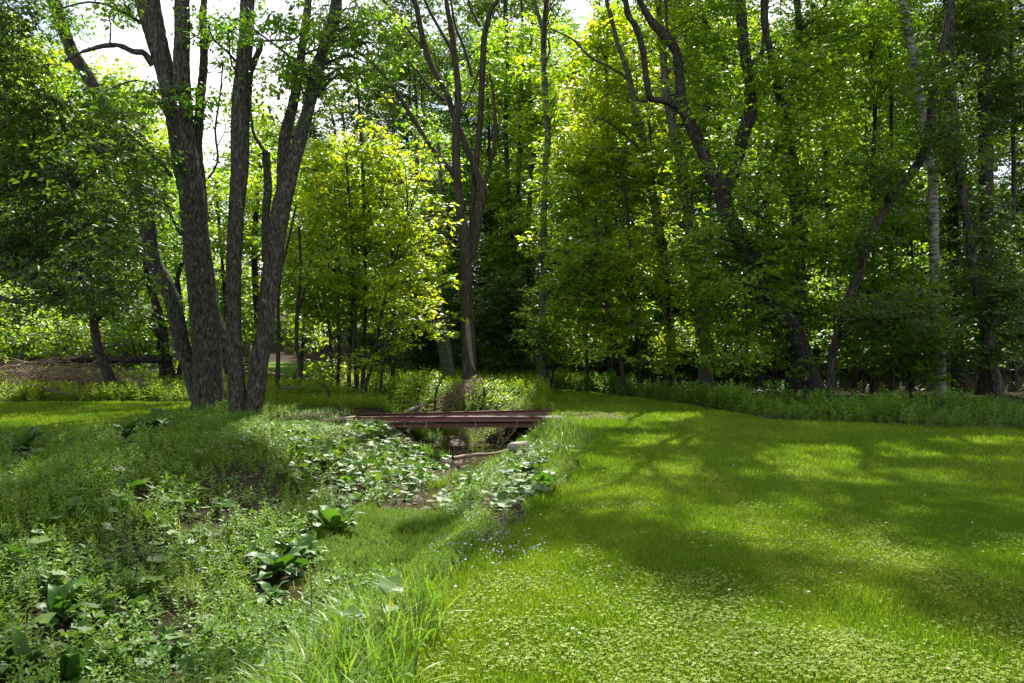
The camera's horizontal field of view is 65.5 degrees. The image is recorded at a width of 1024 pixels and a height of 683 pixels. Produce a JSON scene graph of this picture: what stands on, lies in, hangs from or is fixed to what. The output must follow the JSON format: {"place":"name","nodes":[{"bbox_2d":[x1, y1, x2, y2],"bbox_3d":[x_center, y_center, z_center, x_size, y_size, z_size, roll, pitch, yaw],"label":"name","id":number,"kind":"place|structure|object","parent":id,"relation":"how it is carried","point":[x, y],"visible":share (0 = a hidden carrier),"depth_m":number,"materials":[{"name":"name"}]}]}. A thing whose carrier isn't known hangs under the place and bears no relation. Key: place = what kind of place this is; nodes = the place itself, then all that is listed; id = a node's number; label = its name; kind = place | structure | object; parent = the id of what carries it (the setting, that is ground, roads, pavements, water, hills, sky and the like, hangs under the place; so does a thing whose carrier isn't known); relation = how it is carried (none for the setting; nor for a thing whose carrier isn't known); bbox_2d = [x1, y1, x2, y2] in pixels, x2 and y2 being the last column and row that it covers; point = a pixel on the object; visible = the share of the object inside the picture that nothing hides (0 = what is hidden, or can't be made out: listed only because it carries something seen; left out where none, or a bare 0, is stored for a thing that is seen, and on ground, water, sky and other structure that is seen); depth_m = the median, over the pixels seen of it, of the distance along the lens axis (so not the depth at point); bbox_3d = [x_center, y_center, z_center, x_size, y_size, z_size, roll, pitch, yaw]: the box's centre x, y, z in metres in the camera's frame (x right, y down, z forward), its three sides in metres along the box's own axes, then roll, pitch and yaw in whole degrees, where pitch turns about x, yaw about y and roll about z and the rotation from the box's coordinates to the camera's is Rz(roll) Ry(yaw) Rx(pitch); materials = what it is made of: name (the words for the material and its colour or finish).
{"place":"outdoors","nodes":[
{"label":"outdoors","id":0,"kind":"place"},
{"bbox_2d":[120,428,501,682],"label":"stream water","id":1,"kind":"structure","parent":0,"point":[402,503],"depth_m":11.70,"materials":[{"name":"brown liquid"}]},
{"bbox_2d":[0,308,1023,682],"bbox_3d":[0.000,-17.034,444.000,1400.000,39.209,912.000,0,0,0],"label":"ground","id":2,"kind":"structure","parent":0,"point":[502,438],"depth_m":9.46,"materials":[{"name":"green plant"}]},
{"bbox_2d":[0,627,50,673],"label":"dock plant","id":3,"kind":"object","parent":2,"relation":"on","point":[19,638],"visible":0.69,"depth_m":5.36,"materials":[{"name":"green plant"}]},
{"bbox_2d":[28,580,93,625],"bbox_3d":[-3.431,2.007,6.059,0.380,0.331,0.306,0,0,33],"label":"dock plant","id":4,"kind":"object","parent":2,"relation":"on","point":[63,597],"visible":0.9,"depth_m":6.06,"materials":[{"name":"green plant"}]},
{"bbox_2d":[53,641,92,680],"bbox_3d":[-3.007,2.181,5.526,0.221,0.304,0.468,0,0,0],"label":"dock plant","id":5,"kind":"object","parent":2,"relation":"on","point":[70,658],"visible":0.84,"depth_m":5.39,"materials":[{"name":"green plant"}]},
{"bbox_2d":[0,276,159,376],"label":"elder bush","id":6,"kind":"object","parent":2,"relation":"on","point":[33,339],"visible":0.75,"depth_m":25.94,"materials":[{"name":"green plant"}]},
{"bbox_2d":[0,178,166,398],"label":"apple tree","id":7,"kind":"object","parent":2,"relation":"on","point":[103,364],"visible":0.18,"depth_m":22.35,"materials":[{"name":"green plant"}]},
{"bbox_2d":[6,331,162,373],"bbox_3d":[-13.511,0.466,25.108,4.626,1.775,1.431,0,0,-20],"label":"fallen log","id":8,"kind":"object","parent":2,"relation":"on","point":[135,358],"visible":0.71,"depth_m":25.24,"materials":[{"name":"brown wood"}]},
{"bbox_2d":[0,342,182,398],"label":"brush pile","id":9,"kind":"object","parent":2,"relation":"on","point":[72,377],"visible":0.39,"depth_m":23.06,"materials":[{"name":"wood"}]},
{"bbox_2d":[1,50,184,355],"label":"woodland tree","id":10,"kind":"object","parent":2,"relation":"on","point":[106,77],"visible":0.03,"depth_m":46.02,"materials":[{"name":"green plant"}]},
{"bbox_2d":[0,0,191,339],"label":"dark leafy tree","id":11,"kind":"object","parent":2,"relation":"on","point":[23,174],"visible":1,"depth_m":13.53,"materials":[{"name":"green plant"}]},
{"bbox_2d":[11,0,254,410],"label":"cherry tree","id":12,"kind":"object","parent":2,"relation":"on","point":[203,361],"visible":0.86,"depth_m":18.06,"materials":[{"name":"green plant"}]},
{"bbox_2d":[95,172,184,379],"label":"dark twisted tree","id":13,"kind":"object","parent":2,"relation":"on","point":[161,332],"visible":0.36,"depth_m":25.87,"materials":[{"name":"green plant"}]},
{"bbox_2d":[117,176,208,370],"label":"sapling","id":14,"kind":"object","parent":2,"relation":"on","point":[183,293],"visible":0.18,"depth_m":30.18,"materials":[{"name":"green plant"}]},
{"bbox_2d":[174,161,259,374],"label":"sapling","id":15,"kind":"object","parent":2,"relation":"on","point":[214,189],"visible":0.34,"depth_m":29.63,"materials":[{"name":"green plant"}]},
{"bbox_2d":[181,91,300,306],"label":"woodland tree","id":16,"kind":"object","parent":2,"relation":"on","point":[255,108],"visible":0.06,"depth_m":69.78,"materials":[{"name":"green plant"}]},
{"bbox_2d":[210,139,297,345],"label":"sapling","id":17,"kind":"object","parent":2,"relation":"on","point":[255,183],"visible":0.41,"depth_m":28.78,"materials":[{"name":"green plant"}]},
{"bbox_2d":[219,104,329,327],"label":"woodland tree","id":18,"kind":"object","parent":2,"relation":"on","point":[272,124],"visible":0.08,"depth_m":66.22,"materials":[{"name":"green plant"}]},
{"bbox_2d":[242,546,314,584],"bbox_3d":[-2.307,2.215,7.836,0.668,0.326,0.692,0,0,0],"label":"dock plant","id":19,"kind":"object","parent":2,"relation":"on","point":[278,564],"visible":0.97,"depth_m":7.83,"materials":[{"name":"green plant"}]},
{"bbox_2d":[0,417,579,682],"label":"coltsfoot","id":20,"kind":"object","parent":2,"relation":"on","point":[541,480],"visible":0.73,"depth_m":9.01,"materials":[{"name":"green plant"}]},
{"bbox_2d":[0,398,592,682],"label":"bank weeds","id":21,"kind":"object","parent":2,"relation":"on","point":[100,434],"visible":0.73,"depth_m":7.71,"materials":[{"name":"green plant"}]},
{"bbox_2d":[259,174,340,380],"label":"sapling","id":22,"kind":"object","parent":2,"relation":"on","point":[302,337],"visible":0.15,"depth_m":28.11,"materials":[{"name":"green plant"}]},
{"bbox_2d":[0,364,614,442],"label":"meadow weeds","id":23,"kind":"object","parent":2,"relation":"on","point":[533,389],"visible":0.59,"depth_m":21.56,"materials":[{"name":"green plant"}]},
{"bbox_2d":[199,0,416,415],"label":"cherry tree","id":24,"kind":"object","parent":2,"relation":"on","point":[293,75],"visible":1,"depth_m":16.82,"materials":[{"name":"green plant"}]},
{"bbox_2d":[272,131,372,385],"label":"sapling","id":25,"kind":"object","parent":2,"relation":"on","point":[299,209],"visible":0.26,"depth_m":25.29,"materials":[{"name":"green plant"}]},
{"bbox_2d":[280,211,366,387],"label":"sapling","id":26,"kind":"object","parent":2,"relation":"on","point":[337,377],"visible":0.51,"depth_m":24.93,"materials":[{"name":"green plant"}]},
{"bbox_2d":[302,505,362,537],"bbox_3d":[-2.129,2.131,9.481,0.726,0.407,0.685,0,0,23],"label":"dock plant","id":27,"kind":"object","parent":2,"relation":"on","point":[331,517],"visible":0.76,"depth_m":9.40,"materials":[{"name":"green plant"}]},
{"bbox_2d":[253,52,421,362],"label":"woodland tree","id":28,"kind":"object","parent":2,"relation":"on","point":[313,130],"visible":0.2,"depth_m":45.76,"materials":[{"name":"green plant"}]},
{"bbox_2d":[289,101,392,395],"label":"sapling","id":29,"kind":"object","parent":2,"relation":"on","point":[323,275],"visible":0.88,"depth_m":22.94,"materials":[{"name":"green plant"}]},
{"bbox_2d":[295,149,425,389],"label":"sapling","id":30,"kind":"object","parent":2,"relation":"on","point":[353,186],"visible":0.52,"depth_m":24.04,"materials":[{"name":"green plant"}]},
{"bbox_2d":[315,79,433,394],"bbox_3d":[-4.205,-3.042,24.951,3.530,11.096,6.031,0,0,-6],"label":"sapling","id":31,"kind":"object","parent":2,"relation":"on","point":[377,145],"visible":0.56,"depth_m":23.95,"materials":[{"name":"green plant"}]},
{"bbox_2d":[329,313,424,401],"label":"sapling","id":32,"kind":"object","parent":2,"relation":"on","point":[383,350],"visible":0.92,"depth_m":22.53,"materials":[{"name":"green plant"}]},
{"bbox_2d":[321,184,452,385],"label":"sapling","id":33,"kind":"object","parent":2,"relation":"on","point":[376,276],"visible":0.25,"depth_m":26.53,"materials":[{"name":"green plant"}]},
{"bbox_2d":[310,501,478,584],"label":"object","id":34,"kind":"object","parent":2,"relation":"on","point":[364,540],"visible":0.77,"depth_m":8.88,"materials":[{"name":"green plant"}]},
{"bbox_2d":[311,22,501,355],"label":"woodland tree","id":35,"kind":"object","parent":2,"relation":"on","point":[406,42],"visible":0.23,"depth_m":45.74,"materials":[{"name":"green plant"}]},
{"bbox_2d":[347,93,469,393],"bbox_3d":[-2.930,-2.370,22.813,3.530,9.540,5.216,0,0,0],"label":"sapling","id":36,"kind":"object","parent":2,"relation":"on","point":[405,214],"visible":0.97,"depth_m":22.83,"materials":[{"name":"green plant"}]},
{"bbox_2d":[329,5,490,337],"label":"woodland tree","id":37,"kind":"object","parent":2,"relation":"on","point":[412,25],"visible":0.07,"depth_m":53.66,"materials":[{"name":"green plant"}]},
{"bbox_2d":[221,411,603,682],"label":"long grass","id":38,"kind":"structure","parent":2,"relation":"on","point":[370,668],"depth_m":4.11,"materials":[{"name":"green plant"}]},
{"bbox_2d":[385,365,444,428],"bbox_3d":[-2.625,1.562,21.561,1.666,1.946,2.968,0,0,0],"label":"rose bush","id":39,"kind":"object","parent":2,"relation":"on","point":[417,398],"visible":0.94,"depth_m":21.35,"materials":[{"name":"green plant"}]},
{"bbox_2d":[332,0,502,348],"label":"woodland tree","id":40,"kind":"object","parent":2,"relation":"on","point":[404,5],"visible":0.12,"depth_m":56.42,"materials":[{"name":"green plant"}]},
{"bbox_2d":[342,0,499,383],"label":"black locust tree","id":41,"kind":"object","parent":2,"relation":"on","point":[469,242],"visible":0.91,"depth_m":25.08,"materials":[{"name":"brown plant"}]},
{"bbox_2d":[394,106,451,374],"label":"pale barked tree","id":42,"kind":"object","parent":2,"relation":"on","point":[440,343],"visible":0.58,"depth_m":29.92,"materials":[{"name":"green plant"}]},
{"bbox_2d":[388,255,461,374],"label":"understory tree","id":43,"kind":"object","parent":2,"relation":"on","point":[426,358],"visible":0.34,"depth_m":32.20,"materials":[{"name":"green plant"}]},
{"bbox_2d":[396,78,468,363],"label":"dark background tree","id":44,"kind":"object","parent":2,"relation":"on","point":[451,266],"visible":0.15,"depth_m":36.51,"materials":[{"name":"green plant"}]},
{"bbox_2d":[371,130,504,348],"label":"woodland tree","id":45,"kind":"object","parent":2,"relation":"on","point":[429,220],"visible":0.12,"depth_m":37.48,"materials":[{"name":"green plant"}]},
{"bbox_2d":[415,143,469,376],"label":"pale barked tree","id":46,"kind":"object","parent":2,"relation":"on","point":[449,358],"visible":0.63,"depth_m":28.94,"materials":[{"name":"grey plant"}]},
{"bbox_2d":[353,409,551,426],"bbox_3d":[-1.255,1.736,17.680,4.390,0.338,1.451,0,0,0],"label":"footbridge","id":47,"kind":"object","parent":2,"relation":"on","point":[515,418],"visible":0.9,"depth_m":17.09,"materials":[{"name":"wood"},{"name":"painted steel"}]},
{"bbox_2d":[414,372,497,430],"bbox_3d":[-1.485,2.331,21.853,3.620,2.987,2.600,0,0,0],"label":"bush","id":48,"kind":"object","parent":2,"relation":"on","point":[460,396],"visible":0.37,"depth_m":21.70,"materials":[{"name":"green plant"}]},
{"bbox_2d":[434,18,535,370],"bbox_3d":[-1.723,-7.311,38.089,6.261,17.768,8.393,0,0,0],"label":"dark background tree","id":49,"kind":"object","parent":2,"relation":"on","point":[464,81],"visible":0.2,"depth_m":37.91,"materials":[{"name":"green plant"}]},
{"bbox_2d":[414,0,562,322],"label":"woodland tree","id":50,"kind":"object","parent":2,"relation":"on","point":[481,18],"visible":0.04,"depth_m":64.47,"materials":[{"name":"green plant"}]},
{"bbox_2d":[420,41,570,360],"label":"woodland tree","id":51,"kind":"object","parent":2,"relation":"on","point":[465,115],"visible":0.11,"depth_m":44.62,"materials":[{"name":"green plant"}]},
{"bbox_2d":[448,132,561,344],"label":"woodland tree","id":52,"kind":"object","parent":2,"relation":"on","point":[496,149],"visible":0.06,"depth_m":41.43,"materials":[{"name":"green plant"}]},
{"bbox_2d":[414,0,604,354],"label":"woodland tree","id":53,"kind":"object","parent":2,"relation":"on","point":[482,7],"visible":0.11,"depth_m":52.98,"materials":[{"name":"green plant"}]},
{"bbox_2d":[4,358,1023,394],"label":"forest undergrowth","id":54,"kind":"object","parent":2,"relation":"on","point":[915,387],"visible":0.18,"depth_m":29.80,"materials":[{"name":"green plant"}]},
{"bbox_2d":[473,268,555,375],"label":"understory tree","id":55,"kind":"object","parent":2,"relation":"on","point":[506,301],"visible":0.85,"depth_m":30.94,"materials":[{"name":"green plant"}]},
{"bbox_2d":[447,0,584,369],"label":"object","id":56,"kind":"object","parent":2,"relation":"on","point":[516,211],"visible":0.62,"depth_m":35.45,"materials":[{"name":"green plant"}]},
{"bbox_2d":[508,0,587,388],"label":"ash tree","id":57,"kind":"object","parent":2,"relation":"on","point":[544,57],"visible":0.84,"depth_m":26.89,"materials":[{"name":"green plant"}]},
{"bbox_2d":[507,313,609,388],"bbox_3d":[1.506,0.384,26.651,3.590,2.682,3.826,0,0,0],"label":"hawthorn bush","id":58,"kind":"object","parent":2,"relation":"on","point":[535,331],"visible":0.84,"depth_m":26.19,"materials":[{"name":"green plant"}]},
{"bbox_2d":[525,123,606,387],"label":"slim tree","id":59,"kind":"object","parent":2,"relation":"on","point":[560,182],"visible":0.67,"depth_m":25.55,"materials":[{"name":"green plant"}]},
{"bbox_2d":[526,188,643,374],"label":"understory tree","id":60,"kind":"object","parent":2,"relation":"on","point":[580,234],"visible":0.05,"depth_m":35.61,"materials":[{"name":"green plant"}]},
{"bbox_2d":[529,0,668,378],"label":"slim tree","id":61,"kind":"object","parent":2,"relation":"on","point":[605,50],"visible":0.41,"depth_m":28.52,"materials":[{"name":"green plant"}]},
{"bbox_2d":[538,207,666,394],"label":"slim tree","id":62,"kind":"object","parent":2,"relation":"on","point":[579,252],"visible":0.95,"depth_m":23.53,"materials":[{"name":"green plant"}]},
{"bbox_2d":[543,0,684,389],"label":"leaning grey tree","id":63,"kind":"object","parent":2,"relation":"on","point":[603,157],"visible":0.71,"depth_m":26.39,"materials":[{"name":"green plant"}]},
{"bbox_2d":[581,225,685,378],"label":"understory tree","id":64,"kind":"object","parent":2,"relation":"on","point":[657,315],"visible":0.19,"depth_m":33.04,"materials":[{"name":"green plant"}]},
{"bbox_2d":[552,21,714,361],"bbox_3d":[6.265,-6.917,39.832,8.868,17.495,9.036,0,0,-1],"label":"woodland tree","id":65,"kind":"object","parent":2,"relation":"on","point":[653,89],"visible":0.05,"depth_m":39.28,"materials":[{"name":"green plant"}]},
{"bbox_2d":[578,174,700,391],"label":"slim tree","id":66,"kind":"object","parent":2,"relation":"on","point":[632,293],"visible":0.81,"depth_m":24.15,"materials":[{"name":"green plant"}]},
{"bbox_2d":[538,0,783,349],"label":"woodland tree","id":67,"kind":"object","parent":2,"relation":"on","point":[647,1],"visible":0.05,"depth_m":48.32,"materials":[{"name":"green plant"}]},
{"bbox_2d":[606,114,719,390],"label":"slim tree","id":68,"kind":"object","parent":2,"relation":"on","point":[650,155],"visible":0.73,"depth_m":25.20,"materials":[{"name":"green plant"}]},
{"bbox_2d":[609,0,738,392],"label":"beech tree","id":69,"kind":"object","parent":2,"relation":"on","point":[675,137],"visible":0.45,"depth_m":24.78,"materials":[{"name":"green plant"}]},
{"bbox_2d":[627,200,737,377],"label":"understory tree","id":70,"kind":"object","parent":2,"relation":"on","point":[681,226],"visible":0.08,"depth_m":34.66,"materials":[{"name":"green plant"}]},
{"bbox_2d":[630,43,761,325],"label":"woodland tree","id":71,"kind":"object","parent":2,"relation":"on","point":[681,124],"visible":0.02,"depth_m":43.46,"materials":[{"name":"green plant"}]},
{"bbox_2d":[663,242,762,387],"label":"slim tree","id":72,"kind":"object","parent":2,"relation":"on","point":[691,304],"visible":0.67,"depth_m":22.62,"materials":[{"name":"green plant"}]},
{"bbox_2d":[416,435,1023,682],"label":"clover","id":73,"kind":"object","parent":2,"relation":"on","point":[859,654],"depth_m":4.24,"materials":[{"name":"green plant"}]},
{"bbox_2d":[622,0,825,398],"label":"maple tree","id":74,"kind":"object","parent":2,"relation":"on","point":[741,243],"visible":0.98,"depth_m":21.34,"materials":[{"name":"green plant"}]},
{"bbox_2d":[679,254,784,390],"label":"slim tree","id":75,"kind":"object","parent":2,"relation":"on","point":[740,341],"visible":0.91,"depth_m":20.66,"materials":[{"name":"green plant"}]},
{"bbox_2d":[674,212,790,383],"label":"understory tree","id":76,"kind":"object","parent":2,"relation":"on","point":[729,265],"visible":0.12,"depth_m":31.02,"materials":[{"name":"green plant"}]},
{"bbox_2d":[637,14,834,329],"bbox_3d":[11.580,-7.186,40.218,10.027,18.105,10.218,0,0,38],"label":"woodland tree","id":77,"kind":"object","parent":2,"relation":"on","point":[701,184],"visible":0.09,"depth_m":39.23,"materials":[{"name":"green plant"}]},
{"bbox_2d":[702,2,809,388],"bbox_3d":[8.186,-4.958,26.453,3.746,13.358,7.077,0,0,0],"label":"slim tree","id":78,"kind":"object","parent":2,"relation":"on","point":[757,36],"visible":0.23,"depth_m":26.45,"materials":[{"name":"green plant"}]},
{"bbox_2d":[711,150,835,396],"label":"slim tree","id":79,"kind":"object","parent":2,"relation":"on","point":[750,192],"visible":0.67,"depth_m":21.14,"materials":[{"name":"green plant"}]},
{"bbox_2d":[525,367,1023,430],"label":"wood edge weeds","id":80,"kind":"object","parent":2,"relation":"on","point":[906,408],"visible":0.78,"depth_m":17.80,"materials":[{"name":"green plant"}]},
{"bbox_2d":[743,0,888,398],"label":"maple tree","id":81,"kind":"object","parent":2,"relation":"on","point":[786,99],"visible":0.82,"depth_m":21.71,"materials":[{"name":"green plant"}]},
{"bbox_2d":[761,212,871,378],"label":"understory tree","id":82,"kind":"object","parent":2,"relation":"on","point":[818,352],"visible":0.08,"depth_m":32.09,"materials":[{"name":"green plant"}]},
{"bbox_2d":[795,0,895,358],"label":"slim tree","id":83,"kind":"object","parent":2,"relation":"on","point":[843,199],"visible":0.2,"depth_m":27.48,"materials":[{"name":"green plant"}]},
{"bbox_2d":[794,206,902,394],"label":"slim tree","id":84,"kind":"object","parent":2,"relation":"on","point":[846,344],"visible":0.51,"depth_m":22.19,"materials":[{"name":"green plant"}]},
{"bbox_2d":[784,35,944,370],"bbox_3d":[16.572,-6.862,38.476,8.190,17.369,7.428,0,0,8],"label":"woodland tree","id":85,"kind":"object","parent":2,"relation":"on","point":[902,123],"visible":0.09,"depth_m":37.84,"materials":[{"name":"green plant"}]},
{"bbox_2d":[809,0,941,394],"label":"slim tree","id":86,"kind":"object","parent":2,"relation":"on","point":[858,85],"visible":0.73,"depth_m":22.04,"materials":[{"name":"green plant"}]},
{"bbox_2d":[809,152,962,379],"bbox_3d":[15.629,-2.922,33.164,6.897,10.151,6.262,0,0,33],"label":"understory tree","id":87,"kind":"object","parent":2,"relation":"on","point":[897,375],"visible":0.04,"depth_m":32.11,"materials":[{"name":"green plant"}]},
{"bbox_2d":[840,0,947,390],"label":"slim tree","id":88,"kind":"object","parent":2,"relation":"on","point":[891,385],"visible":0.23,"depth_m":25.92,"materials":[{"name":"green plant"}]},
{"bbox_2d":[853,238,963,396],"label":"slim tree","id":89,"kind":"object","parent":2,"relation":"on","point":[908,352],"visible":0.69,"depth_m":21.76,"materials":[{"name":"green plant"}]},
{"bbox_2d":[819,0,998,400],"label":"crooked tree","id":90,"kind":"object","parent":2,"relation":"on","point":[937,80],"visible":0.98,"depth_m":19.22,"materials":[{"name":"green plant"}]},
{"bbox_2d":[801,0,1023,352],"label":"woodland tree","id":91,"kind":"object","parent":2,"relation":"on","point":[897,110],"visible":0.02,"depth_m":46.24,"materials":[{"name":"green plant"}]},
{"bbox_2d":[857,171,978,381],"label":"understory tree","id":92,"kind":"object","parent":2,"relation":"on","point":[910,194],"visible":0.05,"depth_m":31.82,"materials":[{"name":"green plant"}]},
{"bbox_2d":[852,0,1004,396],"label":"birch tree","id":93,"kind":"object","parent":2,"relation":"on","point":[931,205],"visible":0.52,"depth_m":22.88,"materials":[{"name":"green plant"}]},
{"bbox_2d":[853,0,1023,307],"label":"woodland tree","id":94,"kind":"object","parent":2,"relation":"on","point":[884,117],"visible":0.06,"depth_m":38.40,"materials":[{"name":"green plant"}]},
{"bbox_2d":[908,0,1008,391],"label":"oak tree","id":95,"kind":"object","parent":2,"relation":"on","point":[950,217],"visible":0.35,"depth_m":25.31,"materials":[{"name":"green plant"}]},
{"bbox_2d":[915,0,1023,399],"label":"ash tree","id":96,"kind":"object","parent":2,"relation":"on","point":[988,315],"visible":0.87,"depth_m":21.68,"materials":[{"name":"green plant"}]},
{"bbox_2d":[917,0,1023,393],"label":"oak tree","id":97,"kind":"object","parent":2,"relation":"on","point":[987,103],"visible":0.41,"depth_m":24.31,"materials":[{"name":"green plant"}]},
{"bbox_2d":[970,0,1023,390],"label":"slim tree","id":98,"kind":"object","parent":2,"relation":"on","point":[1013,146],"visible":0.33,"depth_m":25.93,"materials":[{"name":"green plant"}]},
{"bbox_2d":[0,387,1023,483],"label":"lawn grass","id":99,"kind":"structure","parent":0,"point":[692,411],"depth_m":12.51,"materials":[{"name":"green plant"}]},
{"bbox_2d":[4,0,1023,303],"label":"sky","id":100,"kind":"structure","parent":0,"point":[133,38],"materials":[{"name":"white"}]},
{"bbox_2d":[341,479,1023,682],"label":"lawn grass","id":101,"kind":"structure","parent":0,"point":[833,602],"depth_m":5.23,"materials":[{"name":"green plant"}]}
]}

